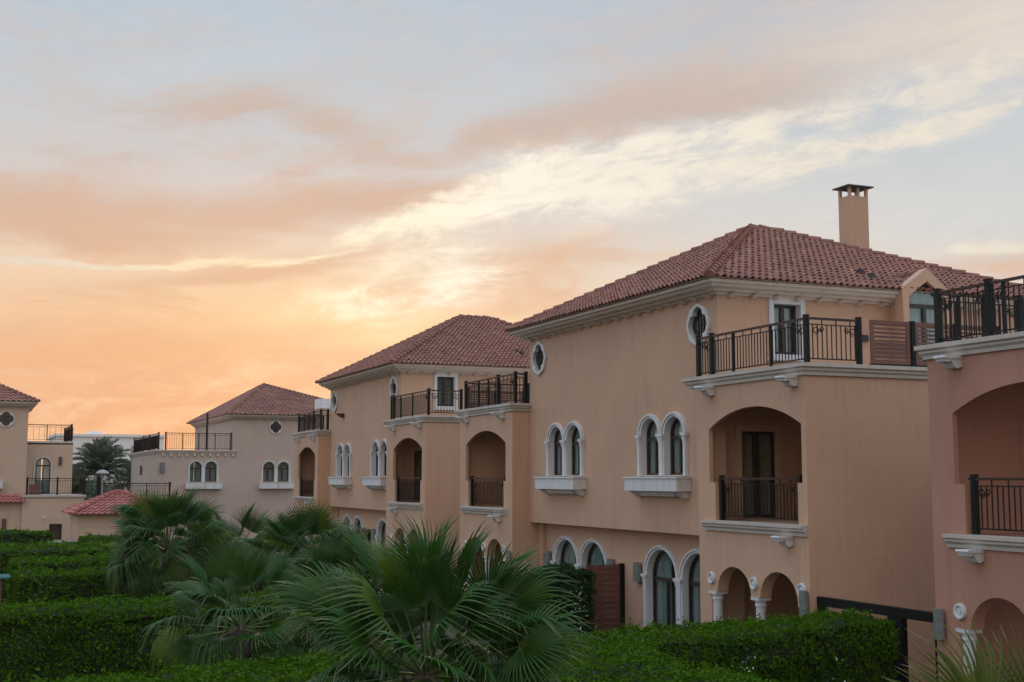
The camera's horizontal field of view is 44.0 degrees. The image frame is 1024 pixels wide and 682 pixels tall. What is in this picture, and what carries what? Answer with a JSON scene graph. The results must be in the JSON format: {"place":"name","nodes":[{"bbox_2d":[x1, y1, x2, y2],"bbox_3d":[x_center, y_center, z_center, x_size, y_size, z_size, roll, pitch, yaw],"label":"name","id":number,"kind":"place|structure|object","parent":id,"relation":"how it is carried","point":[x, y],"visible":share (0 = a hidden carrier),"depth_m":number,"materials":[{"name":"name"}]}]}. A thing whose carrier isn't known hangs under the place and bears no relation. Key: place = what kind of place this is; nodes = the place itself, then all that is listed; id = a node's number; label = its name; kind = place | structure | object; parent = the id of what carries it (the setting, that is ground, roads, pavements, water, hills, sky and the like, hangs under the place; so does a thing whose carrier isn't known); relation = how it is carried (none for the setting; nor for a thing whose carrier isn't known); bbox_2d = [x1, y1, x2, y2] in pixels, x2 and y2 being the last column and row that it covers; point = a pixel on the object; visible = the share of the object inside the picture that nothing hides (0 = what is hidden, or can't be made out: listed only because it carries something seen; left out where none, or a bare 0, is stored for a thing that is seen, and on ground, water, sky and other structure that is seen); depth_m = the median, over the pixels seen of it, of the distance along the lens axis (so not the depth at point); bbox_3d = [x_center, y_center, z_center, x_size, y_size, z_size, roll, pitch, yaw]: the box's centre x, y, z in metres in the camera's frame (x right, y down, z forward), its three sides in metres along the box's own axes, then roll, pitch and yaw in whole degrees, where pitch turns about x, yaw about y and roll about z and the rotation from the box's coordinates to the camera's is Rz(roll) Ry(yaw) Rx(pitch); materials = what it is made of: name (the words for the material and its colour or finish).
{"place":"outdoors","nodes":[
{"label":"outdoors","id":0,"kind":"place"},
{"bbox_2d":[0,574,9,603],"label":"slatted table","id":1,"kind":"object","parent":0,"point":[4,576],"visible":0.94,"depth_m":33.24,"materials":[{"name":"teal paint"}]},
{"bbox_2d":[47,431,193,498],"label":"apartment block","id":2,"kind":"structure","parent":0,"point":[126,441],"depth_m":195.92,"materials":[{"name":"concrete"}]},
{"bbox_2d":[97,482,170,539],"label":"railing","id":3,"kind":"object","parent":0,"point":[140,485],"depth_m":67.37,"materials":[{"name":"metal"}]},
{"bbox_2d":[1,480,489,658],"bbox_3d":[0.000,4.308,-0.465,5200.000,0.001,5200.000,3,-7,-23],"label":"ground","id":4,"kind":"structure","parent":0,"point":[453,632],"depth_m":34.54,"materials":[{"name":"soil"}]},
{"bbox_2d":[0,527,53,544],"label":"hedge","id":5,"kind":"object","parent":4,"relation":"on","point":[18,536],"visible":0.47,"depth_m":57.97,"materials":[{"name":"green plant"}]},
{"bbox_2d":[0,383,85,540],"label":"villa","id":6,"kind":"object","parent":4,"relation":"on","point":[29,501],"visible":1,"depth_m":72.38,"materials":[{"name":"beige paint"}]},
{"bbox_2d":[35,458,50,492],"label":"window","id":7,"kind":"structure","parent":6,"relation":"in","point":[46,465],"depth_m":74.24,"materials":[{"name":"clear glass"}]},
{"bbox_2d":[50,525,60,539],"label":"window","id":8,"kind":"structure","parent":6,"relation":"in","point":[50,525],"depth_m":70.54,"materials":[{"name":"brown glass"}]},
{"bbox_2d":[41,467,96,499],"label":"date palm","id":9,"kind":"object","parent":4,"relation":"on","point":[77,486],"visible":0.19,"depth_m":105.11,"materials":[{"name":"green plant"}]},
{"bbox_2d":[3,548,191,603],"bbox_3d":[-12.914,7.688,40.438,6.202,2.188,3.094,3,-7,-23],"label":"hedge","id":10,"kind":"object","parent":4,"relation":"on","point":[54,562],"visible":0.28,"depth_m":39.19,"materials":[{"name":"green plant"}]},
{"bbox_2d":[77,532,123,542],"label":"hedge","id":11,"kind":"object","parent":4,"relation":"on","point":[89,537],"visible":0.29,"depth_m":56.69,"materials":[{"name":"green plant"}]},
{"bbox_2d":[72,436,130,495],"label":"date palm","id":12,"kind":"object","parent":4,"relation":"on","point":[99,455],"visible":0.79,"depth_m":100.10,"materials":[{"name":"green plant"}]},
{"bbox_2d":[84,468,119,499],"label":"tree","id":13,"kind":"object","parent":4,"relation":"on","point":[94,491],"visible":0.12,"depth_m":120.02,"materials":[{"name":"green plant"}]},
{"bbox_2d":[96,470,108,493],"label":"street lamp","id":14,"kind":"object","parent":4,"relation":"on","point":[102,473],"visible":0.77,"depth_m":74.01,"materials":[{"name":"white metal"}]},
{"bbox_2d":[94,481,130,492],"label":"tree","id":15,"kind":"object","parent":4,"relation":"on","point":[118,486],"visible":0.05,"depth_m":120.37,"materials":[{"name":"green plant"}]},
{"bbox_2d":[61,489,165,541],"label":"gatehouse","id":16,"kind":"object","parent":4,"relation":"on","point":[85,516],"visible":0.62,"depth_m":58.88,"materials":[{"name":"beige paint"}]},
{"bbox_2d":[0,539,227,602],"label":"hedge","id":17,"kind":"object","parent":4,"relation":"on","point":[34,548],"visible":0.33,"depth_m":45.18,"materials":[{"name":"green plant"}]},
{"bbox_2d":[6,559,240,603],"bbox_3d":[-10.530,7.069,34.644,6.401,2.154,2.471,3,-7,-23],"label":"hedge","id":18,"kind":"object","parent":4,"relation":"on","point":[34,583],"visible":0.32,"depth_m":33.33,"materials":[{"name":"green plant"}]},
{"bbox_2d":[106,451,141,490],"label":"date palm","id":19,"kind":"object","parent":4,"relation":"on","point":[128,471],"visible":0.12,"depth_m":106.86,"materials":[{"name":"green plant"}]},
{"bbox_2d":[0,585,292,681],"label":"hedge","id":20,"kind":"object","parent":4,"relation":"on","point":[78,635],"visible":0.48,"depth_m":25.01,"materials":[{"name":"green plant"}]},
{"bbox_2d":[101,484,242,599],"bbox_3d":[-8.987,5.866,33.452,3.952,4.179,3.975,3,-7,-23],"label":"fan palm","id":21,"kind":"object","parent":4,"relation":"on","point":[146,518],"visible":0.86,"depth_m":33.07,"materials":[{"name":"green plant"}]},
{"bbox_2d":[157,501,279,593],"bbox_3d":[-7.889,6.248,34.796,3.682,3.708,3.833,3,-7,-23],"label":"fan palm","id":22,"kind":"object","parent":4,"relation":"on","point":[245,521],"visible":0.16,"depth_m":34.69,"materials":[{"name":"green plant"}]},
{"bbox_2d":[129,383,324,540],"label":"villa","id":23,"kind":"object","parent":4,"relation":"on","point":[242,454],"visible":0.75,"depth_m":87.75,"materials":[{"name":"beige paint"}]},
{"bbox_2d":[190,462,200,481],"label":"window","id":24,"kind":"structure","parent":23,"relation":"in","point":[197,475],"depth_m":86.31,"materials":[{"name":"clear glass"}]},
{"bbox_2d":[205,462,215,481],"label":"window","id":25,"kind":"structure","parent":23,"relation":"in","point":[212,468],"depth_m":86.71,"materials":[{"name":"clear glass"}]},
{"bbox_2d":[263,462,273,481],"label":"window","id":26,"kind":"structure","parent":23,"relation":"in","point":[270,470],"depth_m":88.25,"materials":[{"name":"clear glass"}]},
{"bbox_2d":[278,462,287,481],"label":"window","id":27,"kind":"structure","parent":23,"relation":"in","point":[284,468],"depth_m":88.64,"materials":[{"name":"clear glass"}]},
{"bbox_2d":[138,533,324,675],"bbox_3d":[-4.490,4.839,20.662,3.271,3.476,3.466,3,-7,-23],"label":"fan palm","id":28,"kind":"object","parent":4,"relation":"on","point":[238,638],"visible":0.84,"depth_m":20.46,"materials":[{"name":"green plant"}]},
{"bbox_2d":[3,639,494,681],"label":"hedge","id":29,"kind":"object","parent":4,"relation":"on","point":[307,667],"visible":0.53,"depth_m":16.33,"materials":[{"name":"green plant"}]},
{"bbox_2d":[228,499,365,657],"bbox_3d":[-5.112,5.693,30.596,3.636,3.910,3.617,3,-7,-23],"label":"fan palm","id":30,"kind":"object","parent":4,"relation":"on","point":[292,531],"visible":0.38,"depth_m":30.26,"materials":[{"name":"green plant"}]},
{"bbox_2d":[276,551,385,598],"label":"hedge","id":31,"kind":"object","parent":4,"relation":"on","point":[367,571],"visible":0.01,"depth_m":42.96,"materials":[{"name":"green plant"}]},
{"bbox_2d":[265,527,413,658],"bbox_3d":[-3.369,5.564,26.603,3.325,3.411,3.506,-2,-7,20],"label":"fan palm","id":32,"kind":"object","parent":4,"relation":"on","point":[332,555],"visible":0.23,"depth_m":26.14,"materials":[{"name":"green plant"}]},
{"bbox_2d":[253,508,605,681],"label":"fan palm","id":33,"kind":"object","parent":4,"relation":"on","point":[357,611],"visible":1,"depth_m":13.13,"materials":[{"name":"green plant"}]},
{"bbox_2d":[496,560,597,636],"bbox_3d":[0.860,6.700,31.927,2.737,2.318,1.474,3,-7,-23],"label":"hedge","id":34,"kind":"object","parent":4,"relation":"on","point":[580,575],"visible":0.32,"depth_m":31.86,"materials":[{"name":"green plant"}]},
{"bbox_2d":[546,554,593,634],"bbox_3d":[1.466,6.506,31.476,1.347,2.374,0.820,3,-7,-23],"label":"flowering shrub","id":35,"kind":"object","parent":4,"relation":"on","point":[574,590],"visible":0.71,"depth_m":31.50,"materials":[{"name":"green plant"}]},
{"bbox_2d":[461,631,814,681],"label":"hedge","id":36,"kind":"object","parent":4,"relation":"on","point":[623,662],"visible":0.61,"depth_m":17.45,"materials":[{"name":"green plant"}]},
{"bbox_2d":[586,605,902,681],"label":"hedge","id":37,"kind":"object","parent":4,"relation":"on","point":[864,646],"visible":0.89,"depth_m":21.05,"materials":[{"name":"green plant"}]},
{"bbox_2d":[716,629,772,678],"bbox_3d":[3.662,5.523,20.203,1.279,1.812,0.828,1,-6,-13],"label":"flowering shrub","id":38,"kind":"object","parent":37,"relation":"attached to","point":[749,656],"visible":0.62,"depth_m":20.26,"materials":[{"name":"green plant"}]},
{"bbox_2d":[802,629,848,681],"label":"flowering shrub","id":39,"kind":"object","parent":37,"relation":"attached to","point":[822,677],"visible":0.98,"depth_m":20.85,"materials":[{"name":"green plant"}]},
{"bbox_2d":[883,610,1023,681],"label":"fan palm","id":40,"kind":"object","parent":4,"relation":"on","point":[981,674],"visible":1,"depth_m":8.47,"materials":[{"name":"green palm leaves"},{"name":"bark"}]},
{"bbox_2d":[315,399,330,429],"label":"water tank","id":41,"kind":"object","parent":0,"point":[324,404],"visible":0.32,"depth_m":69.78,"materials":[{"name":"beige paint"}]},
{"bbox_2d":[0,0,1023,479],"label":"sky","id":42,"kind":"structure","parent":0,"point":[204,204],"materials":[{"name":"orange"}]},
{"bbox_2d":[493,612,692,625],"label":"paving","id":43,"kind":"structure","parent":0,"point":[673,620],"depth_m":38.88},
{"bbox_2d":[345,529,370,546],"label":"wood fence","id":44,"kind":"object","parent":43,"relation":"on","point":[368,535],"visible":0.15,"depth_m":55.23,"materials":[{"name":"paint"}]},
{"bbox_2d":[291,314,529,586],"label":"villa","id":45,"kind":"object","parent":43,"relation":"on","point":[380,453],"visible":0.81,"depth_m":52.80,"materials":[{"name":"beige paint"}]},
{"bbox_2d":[376,446,377,475],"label":"window","id":46,"kind":"structure","parent":45,"relation":"in","point":[377,446],"depth_m":53.91,"materials":[{"name":"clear glass"}]},
{"bbox_2d":[381,522,385,549],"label":"window","id":47,"kind":"structure","parent":45,"relation":"in","point":[384,525],"depth_m":54.22,"materials":[{"name":"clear glass"}]},
{"bbox_2d":[384,446,386,475],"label":"window","id":48,"kind":"structure","parent":45,"relation":"in","point":[385,446],"depth_m":52.81,"materials":[{"name":"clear glass"}]},
{"bbox_2d":[414,451,421,500],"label":"window","id":49,"kind":"structure","parent":45,"relation":"in","point":[417,454],"depth_m":51.01,"materials":[{"name":"black glass"}]},
{"bbox_2d":[437,377,452,405],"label":"window","id":50,"kind":"structure","parent":45,"relation":"in","point":[447,381],"depth_m":51.82,"materials":[{"name":"grey glass"}]},
{"bbox_2d":[585,563,624,633],"bbox_3d":[2.463,6.938,33.511,1.120,2.060,0.120,3,-7,-23],"label":"wood fence","id":51,"kind":"object","parent":43,"relation":"on","point":[615,614],"visible":0.59,"depth_m":33.55,"materials":[{"name":"paint"}]},
{"bbox_2d":[454,184,1023,681],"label":"villa","id":52,"kind":"object","parent":43,"relation":"on","point":[736,422],"visible":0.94,"depth_m":30.34,"materials":[{"name":"beige paint"}]},
{"bbox_2d":[554,429,561,474],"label":"window","id":53,"kind":"structure","parent":52,"relation":"in","point":[558,434],"depth_m":37.37,"materials":[{"name":"clear glass"}]},
{"bbox_2d":[560,541,574,567],"bbox_3d":[1.801,7.082,37.091,0.164,2.512,1.474,3,-7,-23],"label":"window","id":54,"kind":"structure","parent":52,"relation":"in","point":[568,552],"depth_m":37.57,"materials":[{"name":"clear glass"}]},
{"bbox_2d":[572,427,579,474],"bbox_3d":[1.968,3.107,35.964,0.164,1.434,0.924,3,-7,-23],"label":"window","id":55,"kind":"structure","parent":52,"relation":"in","point":[575,445],"depth_m":36.28,"materials":[{"name":"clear glass"}]},
{"bbox_2d":[587,543,602,617],"bbox_3d":[2.495,6.906,35.462,0.164,2.512,1.474,3,-7,-23],"label":"window","id":56,"kind":"structure","parent":52,"relation":"in","point":[595,556],"depth_m":35.94,"materials":[{"name":"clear glass"}]},
{"bbox_2d":[646,420,658,474],"bbox_3d":[3.685,2.672,31.936,0.164,1.434,0.924,3,-7,-23],"label":"window","id":57,"kind":"structure","parent":52,"relation":"in","point":[652,443],"depth_m":32.22,"materials":[{"name":"clear glass"}]},
{"bbox_2d":[653,550,675,628],"bbox_3d":[3.986,6.529,31.965,0.164,2.512,1.474,3,-7,-23],"label":"window","id":58,"kind":"structure","parent":52,"relation":"in","point":[662,568],"depth_m":32.35,"materials":[{"name":"grey glass"}]},
{"bbox_2d":[670,418,682,474],"bbox_3d":[4.153,2.554,30.838,0.164,1.434,0.924,3,-7,-23],"label":"window","id":59,"kind":"structure","parent":52,"relation":"in","point":[676,445],"depth_m":31.13,"materials":[{"name":"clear glass"}]},
{"bbox_2d":[688,554,700,625],"bbox_3d":[4.681,6.353,30.336,0.164,2.512,1.474,3,-7,-23],"label":"window","id":60,"kind":"structure","parent":52,"relation":"in","point":[694,572],"depth_m":30.91,"materials":[{"name":"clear glass"}]},
{"bbox_2d":[742,431,775,517],"bbox_3d":[5.647,3.101,29.423,0.950,1.987,0.224,3,-7,-23],"label":"door","id":61,"kind":"structure","parent":52,"relation":"in","point":[763,441],"depth_m":29.49,"materials":[{"name":"black glass"}]},
{"bbox_2d":[774,305,796,354],"bbox_3d":[6.395,-0.249,30.212,0.760,1.197,0.224,3,-7,-23],"label":"window","id":62,"kind":"structure","parent":52,"relation":"in","point":[784,311],"depth_m":30.26,"materials":[{"name":"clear glass"}]},
{"bbox_2d":[817,596,937,681],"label":"garden gate","id":63,"kind":"structure","parent":43,"relation":"on","point":[899,616],"depth_m":22.50,"materials":[{"name":"metal"}]},
{"bbox_2d":[914,275,1023,681],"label":"villa","id":64,"kind":"object","parent":43,"relation":"on","point":[976,402],"visible":0.97,"depth_m":21.27,"materials":[{"name":"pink paint"}]}
]}

